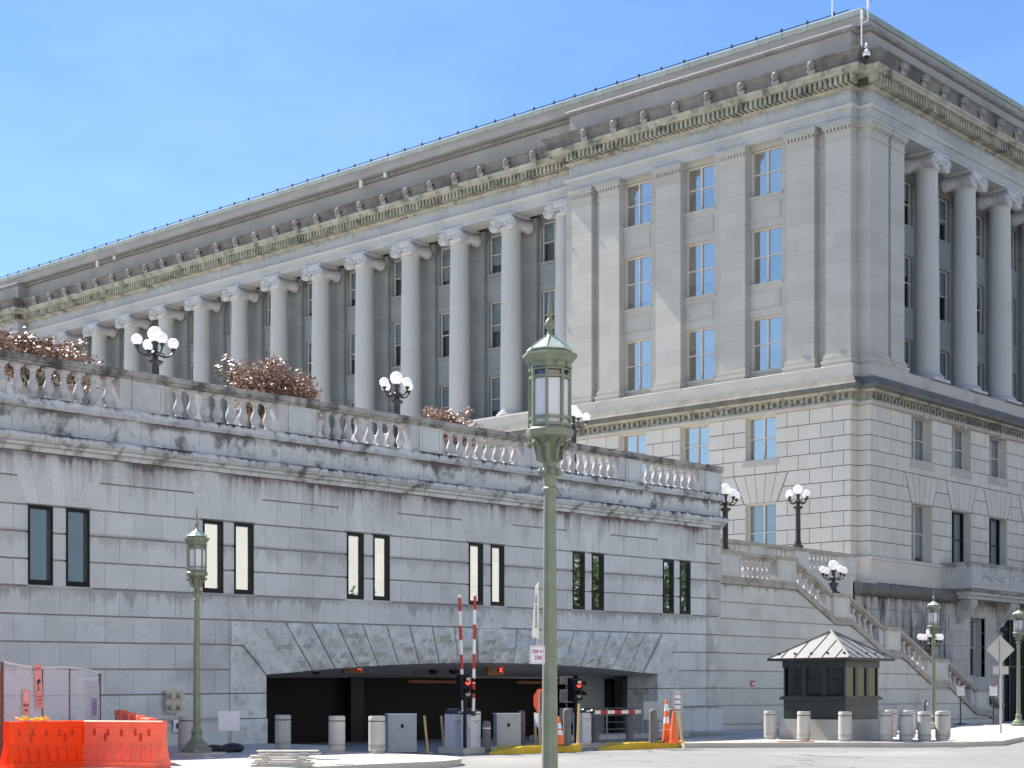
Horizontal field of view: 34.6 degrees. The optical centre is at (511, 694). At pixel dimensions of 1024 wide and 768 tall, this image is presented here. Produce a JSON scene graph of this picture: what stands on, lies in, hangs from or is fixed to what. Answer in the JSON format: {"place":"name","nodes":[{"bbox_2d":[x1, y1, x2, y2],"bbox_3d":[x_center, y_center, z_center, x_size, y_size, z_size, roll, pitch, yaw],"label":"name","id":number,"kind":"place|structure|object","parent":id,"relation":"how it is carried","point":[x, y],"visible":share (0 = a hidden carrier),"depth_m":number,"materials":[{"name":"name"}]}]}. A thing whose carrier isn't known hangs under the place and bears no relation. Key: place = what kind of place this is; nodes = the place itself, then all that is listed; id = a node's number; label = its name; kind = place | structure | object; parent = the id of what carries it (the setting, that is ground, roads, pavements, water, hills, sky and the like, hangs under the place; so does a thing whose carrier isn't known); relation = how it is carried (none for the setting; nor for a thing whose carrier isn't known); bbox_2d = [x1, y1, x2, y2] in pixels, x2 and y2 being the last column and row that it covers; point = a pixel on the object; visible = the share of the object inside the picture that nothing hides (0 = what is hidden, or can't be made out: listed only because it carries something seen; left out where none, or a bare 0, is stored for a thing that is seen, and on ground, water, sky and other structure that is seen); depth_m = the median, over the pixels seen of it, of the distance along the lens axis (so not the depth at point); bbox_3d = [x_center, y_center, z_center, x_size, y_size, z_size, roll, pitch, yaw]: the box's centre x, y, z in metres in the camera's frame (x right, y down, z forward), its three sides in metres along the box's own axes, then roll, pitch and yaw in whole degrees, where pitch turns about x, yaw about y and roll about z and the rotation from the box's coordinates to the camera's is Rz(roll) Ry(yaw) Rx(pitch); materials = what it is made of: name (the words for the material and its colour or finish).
{"place":"outdoors","nodes":[
{"label":"outdoors","id":0,"kind":"place"},
{"bbox_2d":[77,743,452,767],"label":"sidewalk","id":1,"kind":"structure","parent":0,"point":[235,760],"depth_m":37.07,"materials":[{"name":"concrete"}]},
{"bbox_2d":[0,720,83,767],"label":"water barrier","id":2,"kind":"object","parent":1,"relation":"on","point":[42,744],"visible":1,"depth_m":32.00,"materials":[{"name":"orange plastic"}]},
{"bbox_2d":[0,660,100,753],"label":"chain link fence","id":3,"kind":"object","parent":1,"relation":"on","point":[93,694],"visible":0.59,"depth_m":37.56,"materials":[{"name":"metal"}]},
{"bbox_2d":[34,664,42,709],"bbox_3d":[-10.529,-0.170,36.588,0.020,1.000,0.340,0,7,9],"label":"fence notice","id":4,"kind":"object","parent":3,"relation":"attached to","point":[38,685],"visible":1,"depth_m":36.57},
{"bbox_2d":[83,720,170,767],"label":"water barrier","id":5,"kind":"object","parent":1,"relation":"on","point":[122,744],"visible":1,"depth_m":32.43,"materials":[{"name":"orange plastic"}]},
{"bbox_2d":[178,716,192,751],"bbox_3d":[-8.090,0.990,40.847,0.410,0.920,0.410,0,0,42],"label":"concrete bollard","id":6,"kind":"object","parent":1,"relation":"on","point":[185,725],"visible":0.69,"depth_m":40.66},
{"bbox_2d":[169,509,225,755],"bbox_3d":[-7.500,-1.430,39.108,1.000,6.020,1.000,0,0,22],"label":"street lamp","id":7,"kind":"object","parent":1,"relation":"on","point":[196,539],"visible":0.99,"depth_m":39.02,"materials":[{"name":"metal"}]},
{"bbox_2d":[218,711,239,742],"bbox_3d":[-7.142,0.935,41.505,0.540,1.030,0.050,0,0,0],"label":"sign","id":8,"kind":"object","parent":1,"relation":"on","point":[229,721],"visible":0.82,"depth_m":41.48,"materials":[{"name":"metal"}]},
{"bbox_2d":[275,715,290,749],"bbox_3d":[-5.896,0.990,42.304,0.410,0.920,0.410,0,0,42],"label":"concrete bollard","id":9,"kind":"object","parent":1,"relation":"on","point":[282,732],"visible":0.97,"depth_m":42.13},
{"bbox_2d":[247,750,320,766],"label":"barricade stack","id":10,"kind":"object","parent":1,"relation":"on","point":[296,754],"visible":1,"depth_m":32.85,"materials":[{"name":"plastic"}]},
{"bbox_2d":[329,716,344,752],"bbox_3d":[-4.321,0.990,40.555,0.410,0.920,0.410,0,0,42],"label":"concrete bollard","id":11,"kind":"object","parent":1,"relation":"on","point":[336,734],"visible":0.99,"depth_m":40.38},
{"bbox_2d":[369,716,384,753],"bbox_3d":[-3.303,0.990,40.192,0.410,0.920,0.410,0,0,42],"label":"concrete bollard","id":12,"kind":"object","parent":1,"relation":"on","point":[376,734],"visible":1,"depth_m":40.02,"materials":[{"name":"concrete"}]},
{"bbox_2d":[461,594,480,747],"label":"barrier gate","id":13,"kind":"structure","parent":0,"point":[473,727],"depth_m":44.78,"materials":[{"name":"metal"}]},
{"bbox_2d":[0,0,1023,278],"label":"sky","id":14,"kind":"structure","parent":0,"point":[120,119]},
{"bbox_2d":[530,732,689,740],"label":"sidewalk","id":15,"kind":"structure","parent":0,"point":[604,736],"depth_m":59.40,"materials":[{"name":"concrete"}]},
{"bbox_2d":[599,740,683,749],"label":"yellow island","id":16,"kind":"structure","parent":0,"point":[631,745],"depth_m":47.82,"materials":[{"name":"paint"}]},
{"bbox_2d":[292,721,1023,767],"bbox_3d":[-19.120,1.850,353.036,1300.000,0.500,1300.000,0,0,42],"label":"street","id":17,"kind":"structure","parent":0,"point":[1008,756],"depth_m":41.66,"materials":[{"name":"asphalt"}]},
{"bbox_2d":[262,743,460,767],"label":"kerb","id":18,"kind":"structure","parent":17,"relation":"on","point":[454,761],"depth_m":35.16,"materials":[{"name":"concrete"}]},
{"bbox_2d":[0,349,728,745],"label":"terrace garage","id":19,"kind":"structure","parent":17,"relation":"on","point":[328,559],"depth_m":50.84,"materials":[{"name":"stone"}]},
{"bbox_2d":[27,504,52,585],"bbox_3d":[-12.436,-3.910,43.168,0.230,2.080,0.730,0,0,42],"label":"window","id":20,"kind":"structure","parent":19,"relation":"in","point":[40,518],"depth_m":43.17,"materials":[{"name":"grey glass"}]},
{"bbox_2d":[0,326,103,392],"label":"copper bush","id":21,"kind":"object","parent":19,"relation":"on","point":[31,344],"visible":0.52,"depth_m":45.18,"materials":[{"name":"brown plant"}]},
{"bbox_2d":[65,508,89,586],"bbox_3d":[-11.678,-3.921,44.012,0.230,2.080,0.720,0,0,42],"label":"window","id":22,"kind":"structure","parent":19,"relation":"in","point":[77,533],"depth_m":44.02,"materials":[{"name":"grey glass"}]},
{"bbox_2d":[131,326,178,373],"bbox_3d":[-10.521,-9.375,48.469,1.116,2.950,1.116,0,0,12],"label":"globe lamp","id":23,"kind":"object","parent":19,"relation":"on","point":[156,335],"visible":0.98,"depth_m":48.35,"materials":[{"name":"glass"}]},
{"bbox_2d":[166,690,183,712],"bbox_3d":[-9.406,0.200,45.991,0.190,0.640,0.560,0,0,42],"label":"standpipe panel","id":24,"kind":"object","parent":19,"relation":"attached to","point":[174,701],"visible":1,"depth_m":45.99,"materials":[{"name":"metal"}]},
{"bbox_2d":[203,519,222,592],"bbox_3d":[-8.673,-3.964,47.362,0.230,2.080,0.720,0,0,42],"label":"window","id":25,"kind":"structure","parent":19,"relation":"in","point":[213,529],"depth_m":47.40,"materials":[{"name":"white glass"}]},
{"bbox_2d":[233,522,253,594],"bbox_3d":[-7.921,-3.974,48.199,0.230,2.080,0.710,0,0,42],"label":"window","id":26,"kind":"structure","parent":19,"relation":"in","point":[243,546],"depth_m":48.22,"materials":[{"name":"white glass"}]},
{"bbox_2d":[214,351,296,425],"bbox_3d":[-8.072,-9.430,51.525,2.142,2.560,2.692,0,0,42],"label":"copper bush","id":27,"kind":"object","parent":19,"relation":"on","point":[264,378],"visible":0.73,"depth_m":51.21,"materials":[{"name":"brown plant"}]},
{"bbox_2d":[275,368,322,421],"bbox_3d":[-6.827,-9.269,52.328,1.761,2.238,1.857,0,0,42],"label":"copper bush","id":28,"kind":"object","parent":19,"relation":"on","point":[308,390],"visible":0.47,"depth_m":51.89,"materials":[{"name":"brown plant"}]},
{"bbox_2d":[261,678,343,743],"bbox_3d":[-7.673,0.383,52.968,0.070,2.475,6.000,0,0,42],"label":"roller door","id":29,"kind":"structure","parent":19,"relation":"in","point":[310,702],"depth_m":53.92,"materials":[{"name":"metal"}]},
{"bbox_2d":[345,532,363,599],"bbox_3d":[-4.973,-4.016,51.485,0.230,2.080,0.700,0,0,42],"label":"window","id":30,"kind":"structure","parent":19,"relation":"in","point":[355,541],"depth_m":51.53,"materials":[{"name":"white glass"}]},
{"bbox_2d":[372,534,389,600],"bbox_3d":[-4.222,-4.027,52.323,0.230,2.080,0.710,0,0,42],"label":"window","id":31,"kind":"structure","parent":19,"relation":"in","point":[381,543],"depth_m":52.34,"materials":[{"name":"white glass"}]},
{"bbox_2d":[380,371,412,447],"bbox_3d":[-4.011,-9.525,57.072,1.116,3.370,1.116,0,0,0],"label":"globe lamp","id":32,"kind":"object","parent":19,"relation":"on","point":[396,378],"visible":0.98,"depth_m":56.95,"materials":[{"name":"glass"}]},
{"bbox_2d":[418,405,483,454],"bbox_3d":[-2.392,-9.423,59.050,2.188,1.847,3.079,0,0,42],"label":"copper bush","id":33,"kind":"object","parent":19,"relation":"on","point":[448,417],"visible":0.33,"depth_m":58.60,"materials":[{"name":"brown plant"}]},
{"bbox_2d":[364,677,541,740],"bbox_3d":[-1.730,0.383,59.592,0.070,2.475,10.600,0,0,42],"label":"roller door","id":34,"kind":"structure","parent":19,"relation":"in","point":[382,696],"depth_m":58.52,"materials":[{"name":"metal"}]},
{"bbox_2d":[467,542,482,604],"bbox_3d":[-1.290,-4.069,55.590,0.230,2.080,0.690,0,0,42],"label":"window","id":35,"kind":"structure","parent":19,"relation":"in","point":[475,563],"depth_m":55.62,"materials":[{"name":"white glass"}]},
{"bbox_2d":[489,544,503,605],"bbox_3d":[-0.569,-4.079,56.394,0.230,2.080,0.670,0,0,42],"label":"window","id":36,"kind":"structure","parent":19,"relation":"in","point":[497,551],"depth_m":56.41,"materials":[{"name":"white glass"}]},
{"bbox_2d":[571,551,584,609],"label":"window","id":37,"kind":"structure","parent":19,"relation":"in","point":[578,570],"depth_m":59.68,"materials":[{"name":"black glass"}]},
{"bbox_2d":[571,405,590,472],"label":"globe lamp","id":38,"kind":"object","parent":19,"relation":"on","point":[576,413],"visible":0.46,"depth_m":65.99,"materials":[{"name":"glass"}]},
{"bbox_2d":[590,553,603,610],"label":"window","id":39,"kind":"structure","parent":19,"relation":"in","point":[597,572],"depth_m":60.49,"materials":[{"name":"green glass"}]},
{"bbox_2d":[604,682,610,732],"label":"steel door","id":40,"kind":"structure","parent":19,"relation":"in","point":[607,685],"depth_m":65.33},
{"bbox_2d":[662,559,673,613],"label":"window","id":41,"kind":"structure","parent":19,"relation":"in","point":[668,565],"depth_m":63.75,"materials":[{"name":"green glass"}]},
{"bbox_2d":[678,561,690,614],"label":"window","id":42,"kind":"structure","parent":19,"relation":"in","point":[685,566],"depth_m":64.58,"materials":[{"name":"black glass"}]},
{"bbox_2d":[385,713,416,751],"bbox_3d":[-3.006,1.035,44.502,0.798,1.030,0.535,0,0,-13],"label":"ticket cabinet","id":43,"kind":"object","parent":17,"relation":"on","point":[401,732],"visible":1,"depth_m":44.30,"materials":[{"name":"metal"}]},
{"bbox_2d":[438,746,495,753],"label":"kerb island","id":44,"kind":"structure","parent":17,"relation":"on","point":[461,750],"depth_m":44.64,"materials":[{"name":"concrete"}]},
{"bbox_2d":[445,595,462,746],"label":"barrier gate","id":45,"kind":"structure","parent":44,"relation":"on","point":[452,727],"depth_m":45.45,"materials":[{"name":"metal"}]},
{"bbox_2d":[456,674,475,747],"bbox_3d":[-1.205,0.455,44.320,0.400,1.990,0.470,0,0,-40],"label":"traffic light","id":46,"kind":"object","parent":44,"relation":"on","point":[464,690],"visible":1,"depth_m":44.35,"materials":[{"name":"metal"}]},
{"bbox_2d":[493,713,520,746],"bbox_3d":[-0.141,1.035,45.802,0.700,1.030,0.535,0,0,-13],"label":"ticket cabinet","id":47,"kind":"object","parent":17,"relation":"on","point":[506,728],"visible":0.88,"depth_m":45.60,"materials":[{"name":"metal"}]},
{"bbox_2d":[0,7,1023,720],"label":"office building","id":48,"kind":"structure","parent":17,"relation":"on","point":[768,271],"depth_m":94.69,"materials":[{"name":"stone"}]},
{"bbox_2d":[441,247,449,285],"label":"window","id":49,"kind":"structure","parent":48,"relation":"in","point":[445,253],"depth_m":109.96,"materials":[{"name":"grey glass"}]},
{"bbox_2d":[491,376,499,416],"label":"window","id":50,"kind":"structure","parent":48,"relation":"in","point":[495,381],"depth_m":106.92,"materials":[{"name":"grey glass"}]},
{"bbox_2d":[491,301,500,347],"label":"window","id":51,"kind":"structure","parent":48,"relation":"in","point":[495,306],"depth_m":106.92,"materials":[{"name":"grey glass"}]},
{"bbox_2d":[491,234,501,273],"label":"window","id":52,"kind":"structure","parent":48,"relation":"in","point":[496,241],"depth_m":106.89,"materials":[{"name":"grey glass"}]},
{"bbox_2d":[543,289,554,336],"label":"window","id":53,"kind":"structure","parent":48,"relation":"in","point":[546,293],"depth_m":103.93,"materials":[{"name":"grey glass"}]},
{"bbox_2d":[543,220,555,261],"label":"window","id":54,"kind":"structure","parent":48,"relation":"in","point":[549,228],"depth_m":103.91,"materials":[{"name":"grey glass"}]},
{"bbox_2d":[623,433,645,472],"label":"window","id":55,"kind":"structure","parent":48,"relation":"in","point":[636,443],"depth_m":95.59,"materials":[{"name":"blue"}]},
{"bbox_2d":[626,338,650,390],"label":"window","id":56,"kind":"structure","parent":48,"relation":"in","point":[638,353],"depth_m":96.10,"materials":[{"name":"blue"}]},
{"bbox_2d":[626,254,650,309],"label":"window","id":57,"kind":"structure","parent":48,"relation":"in","point":[638,269],"depth_m":95.96,"materials":[{"name":"blue"}]},
{"bbox_2d":[626,180,650,227],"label":"window","id":58,"kind":"structure","parent":48,"relation":"in","point":[638,195],"depth_m":96.12,"materials":[{"name":"blue"}]},
{"bbox_2d":[684,425,708,463],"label":"window","id":59,"kind":"structure","parent":48,"relation":"in","point":[696,438],"depth_m":92.96,"materials":[{"name":"blue"}]},
{"bbox_2d":[687,327,713,380],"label":"window","id":60,"kind":"structure","parent":48,"relation":"in","point":[700,342],"depth_m":93.18,"materials":[{"name":"blue"}]},
{"bbox_2d":[687,240,713,297],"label":"window","id":61,"kind":"structure","parent":48,"relation":"in","point":[700,257],"depth_m":93.08,"materials":[{"name":"blue"}]},
{"bbox_2d":[687,163,713,212],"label":"window","id":62,"kind":"structure","parent":48,"relation":"in","point":[700,180],"depth_m":93.12,"materials":[{"name":"blue"}]},
{"bbox_2d":[749,416,775,460],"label":"window","id":63,"kind":"structure","parent":48,"relation":"in","point":[762,431],"depth_m":90.04,"materials":[{"name":"blue"}]},
{"bbox_2d":[749,503,775,555],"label":"window","id":64,"kind":"structure","parent":48,"relation":"in","point":[762,518],"depth_m":89.86,"materials":[{"name":"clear glass"}]},
{"bbox_2d":[752,315,780,370],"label":"window","id":65,"kind":"structure","parent":48,"relation":"in","point":[766,331],"depth_m":90.17,"materials":[{"name":"blue"}]},
{"bbox_2d":[752,225,780,284],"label":"window","id":66,"kind":"structure","parent":48,"relation":"in","point":[766,243],"depth_m":90.19,"materials":[{"name":"blue"}]},
{"bbox_2d":[752,146,780,196],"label":"window","id":67,"kind":"structure","parent":48,"relation":"in","point":[766,164],"depth_m":90.06,"materials":[{"name":"blue"}]},
{"bbox_2d":[904,256,909,307],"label":"window","id":68,"kind":"structure","parent":48,"relation":"in","point":[906,259],"depth_m":95.98,"materials":[{"name":"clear glass"}]},
{"bbox_2d":[911,418,923,460],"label":"window","id":69,"kind":"structure","parent":48,"relation":"in","point":[917,429],"depth_m":90.79,"materials":[{"name":"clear glass"}]},
{"bbox_2d":[911,505,923,561],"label":"window","id":70,"kind":"structure","parent":48,"relation":"in","point":[917,516],"depth_m":90.79,"materials":[{"name":"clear glass"}]},
{"bbox_2d":[938,198,946,241],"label":"window","id":71,"kind":"structure","parent":48,"relation":"in","point":[942,205],"depth_m":99.37,"materials":[{"name":"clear glass"}]},
{"bbox_2d":[939,270,946,320],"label":"window","id":72,"kind":"structure","parent":48,"relation":"in","point":[942,275],"depth_m":99.37,"materials":[{"name":"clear glass"}]},
{"bbox_2d":[952,429,962,469],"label":"window","id":73,"kind":"structure","parent":48,"relation":"in","point":[957,436],"depth_m":94.31,"materials":[{"name":"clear glass"}]},
{"bbox_2d":[952,512,962,562],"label":"window","id":74,"kind":"structure","parent":48,"relation":"in","point":[957,518],"depth_m":94.31,"materials":[{"name":"clear glass"}]},
{"bbox_2d":[969,619,974,676],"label":"window","id":75,"kind":"structure","parent":48,"relation":"in","point":[972,621],"depth_m":94.84,"materials":[{"name":"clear glass"}]},
{"bbox_2d":[989,438,999,477],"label":"window","id":76,"kind":"structure","parent":48,"relation":"in","point":[994,445],"depth_m":97.83,"materials":[{"name":"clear glass"}]},
{"bbox_2d":[989,519,999,564],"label":"window","id":77,"kind":"structure","parent":48,"relation":"in","point":[994,525],"depth_m":97.83,"materials":[{"name":"clear glass"}]},
{"bbox_2d":[1003,621,1023,720],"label":"entrance door","id":78,"kind":"structure","parent":48,"relation":"in","point":[1010,680],"depth_m":98.14,"materials":[{"name":"metal"}]},
{"bbox_2d":[489,744,580,753],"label":"yellow island","id":79,"kind":"structure","parent":17,"relation":"on","point":[521,749],"depth_m":44.41,"materials":[{"name":"paint"}]},
{"bbox_2d":[534,689,541,744],"bbox_3d":[0.769,0.650,45.386,0.070,1.600,0.660,0,0,-35],"label":"octagon sign","id":80,"kind":"object","parent":79,"relation":"on","point":[538,708],"visible":0.61,"depth_m":45.38,"materials":[{"name":"metal"}]},
{"bbox_2d":[563,708,570,744],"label":"steel bollard","id":81,"kind":"object","parent":79,"relation":"on","point":[567,725],"visible":0.94,"depth_m":45.21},
{"bbox_2d":[522,288,577,767],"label":"street lamp","id":82,"kind":"object","parent":17,"relation":"on","point":[549,358],"visible":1,"depth_m":17.83,"materials":[{"name":"metal"}]},
{"bbox_2d":[532,582,538,638],"bbox_3d":[0.254,-0.910,17.831,0.008,0.620,0.160,0,0,28],"label":"vertical banner sign","id":83,"kind":"object","parent":82,"relation":"attached to","point":[535,629],"visible":1,"depth_m":17.85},
{"bbox_2d":[571,742,601,748],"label":"kerb island","id":84,"kind":"structure","parent":17,"relation":"on","point":[589,745],"depth_m":48.74,"materials":[{"name":"concrete"}]},
{"bbox_2d":[568,678,586,742],"bbox_3d":[1.942,0.480,48.220,0.400,1.940,0.470,0,0,-40],"label":"traffic light","id":85,"kind":"object","parent":84,"relation":"on","point":[576,692],"visible":0.97,"depth_m":48.24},
{"bbox_2d":[573,707,643,742],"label":"barrier gate","id":86,"kind":"structure","parent":84,"relation":"on","point":[585,726],"depth_m":48.94,"materials":[{"name":"metal"}]},
{"bbox_2d":[680,733,1023,747],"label":"kerb","id":87,"kind":"structure","parent":17,"relation":"on","point":[1002,742],"depth_m":49.58,"materials":[{"name":"concrete"}]},
{"bbox_2d":[679,722,1023,742],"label":"sidewalk","id":88,"kind":"structure","parent":0,"point":[968,732],"depth_m":57.80,"materials":[{"name":"concrete"}]},
{"bbox_2d":[644,702,664,719],"bbox_3d":[4.382,0.835,50.505,0.680,1.230,0.050,0,0,0],"label":"sign","id":89,"kind":"object","parent":88,"relation":"on","point":[659,707],"visible":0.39,"depth_m":50.48,"materials":[{"name":"metal"}]},
{"bbox_2d":[764,711,776,738],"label":"concrete bollard","id":90,"kind":"object","parent":88,"relation":"on","point":[770,724],"visible":1,"depth_m":52.73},
{"bbox_2d":[797,711,810,740],"bbox_3d":[9.127,0.990,51.400,0.410,0.920,0.410,0,0,42],"label":"concrete bollard","id":91,"kind":"object","parent":88,"relation":"on","point":[803,725],"visible":1,"depth_m":51.23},
{"bbox_2d":[767,629,894,740],"bbox_3d":[10.242,-0.318,52.780,3.031,3.536,2.836,0,0,42],"label":"guard booth","id":92,"kind":"object","parent":88,"relation":"on","point":[830,674],"visible":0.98,"depth_m":52.04,"materials":[{"name":"metal"}]},
{"bbox_2d":[787,668,801,695],"bbox_3d":[9.008,-0.400,52.749,0.859,0.900,0.414,0,0,84],"label":"window pane","id":93,"kind":"structure","parent":92,"relation":"in","point":[794,675],"depth_m":52.54,"materials":[{"name":"black glass"}]},
{"bbox_2d":[806,667,821,695],"bbox_3d":[9.588,-0.400,52.051,0.610,0.900,0.010,0,0,42],"label":"window pane","id":94,"kind":"structure","parent":92,"relation":"in","point":[813,676],"depth_m":52.06,"materials":[{"name":"black glass"}]},
{"bbox_2d":[827,667,853,695],"bbox_3d":[10.345,-0.400,51.550,0.859,0.900,0.414,0,0,0],"label":"window pane","id":95,"kind":"structure","parent":92,"relation":"in","point":[834,674],"depth_m":51.56,"materials":[{"name":"black glass"}]},
{"bbox_2d":[838,712,851,741],"bbox_3d":[10.215,0.990,50.400,0.410,0.920,0.410,0,0,42],"label":"concrete bollard","id":96,"kind":"object","parent":88,"relation":"on","point":[844,726],"visible":1,"depth_m":50.23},
{"bbox_2d":[718,549,1004,729],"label":"stone staircase","id":97,"kind":"structure","parent":88,"relation":"on","point":[776,608],"depth_m":70.19,"materials":[{"name":"stone"}]},
{"bbox_2d":[721,483,739,549],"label":"globe lamp","id":98,"kind":"object","parent":97,"relation":"on","point":[733,493],"visible":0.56,"depth_m":67.28,"materials":[{"name":"brown metal"}]},
{"bbox_2d":[719,538,856,616],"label":"landing balustrade","id":99,"kind":"object","parent":97,"relation":"on","point":[845,584],"visible":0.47,"depth_m":77.91,"materials":[{"name":"stone"}]},
{"bbox_2d":[786,485,810,547],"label":"globe lamp","id":100,"kind":"object","parent":99,"relation":"on","point":[797,489],"visible":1,"depth_m":76.70,"materials":[{"name":"brown metal"}]},
{"bbox_2d":[819,560,847,592],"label":"globe lamp","id":101,"kind":"object","parent":97,"relation":"on","point":[833,565],"visible":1,"depth_m":73.58,"materials":[{"name":"glass"}]},
{"bbox_2d":[879,712,892,741],"bbox_3d":[11.518,0.990,50.600,0.410,0.920,0.410,0,0,42],"label":"concrete bollard","id":102,"kind":"object","parent":88,"relation":"on","point":[885,726],"visible":1,"depth_m":50.44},
{"bbox_2d":[899,712,912,741],"bbox_3d":[12.129,0.990,50.600,0.410,0.920,0.410,0,0,42],"label":"concrete bollard","id":103,"kind":"object","parent":88,"relation":"on","point":[905,726],"visible":1,"depth_m":50.43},
{"bbox_2d":[918,712,930,741],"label":"concrete bollard","id":104,"kind":"object","parent":88,"relation":"on","point":[924,726],"visible":1,"depth_m":50.43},
{"bbox_2d":[926,589,940,728],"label":"street lamp","id":105,"kind":"object","parent":88,"relation":"on","point":[933,607],"visible":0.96,"depth_m":67.96,"materials":[{"name":"metal"}]},
{"bbox_2d":[935,711,948,740],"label":"concrete bollard","id":106,"kind":"object","parent":88,"relation":"on","point":[941,725],"visible":1,"depth_m":51.04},
{"bbox_2d":[986,636,1014,732],"bbox_3d":[18.259,-0.375,61.413,1.060,3.650,0.070,0,0,0],"label":"diamond sign","id":107,"kind":"object","parent":88,"relation":"on","point":[1000,649],"visible":0.88,"depth_m":61.44,"materials":[{"name":"metal"}]},
{"bbox_2d":[1010,599,1023,725],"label":"street lamp","id":108,"kind":"object","parent":88,"relation":"on","point":[1018,624],"visible":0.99,"depth_m":75.07,"materials":[{"name":"metal"}]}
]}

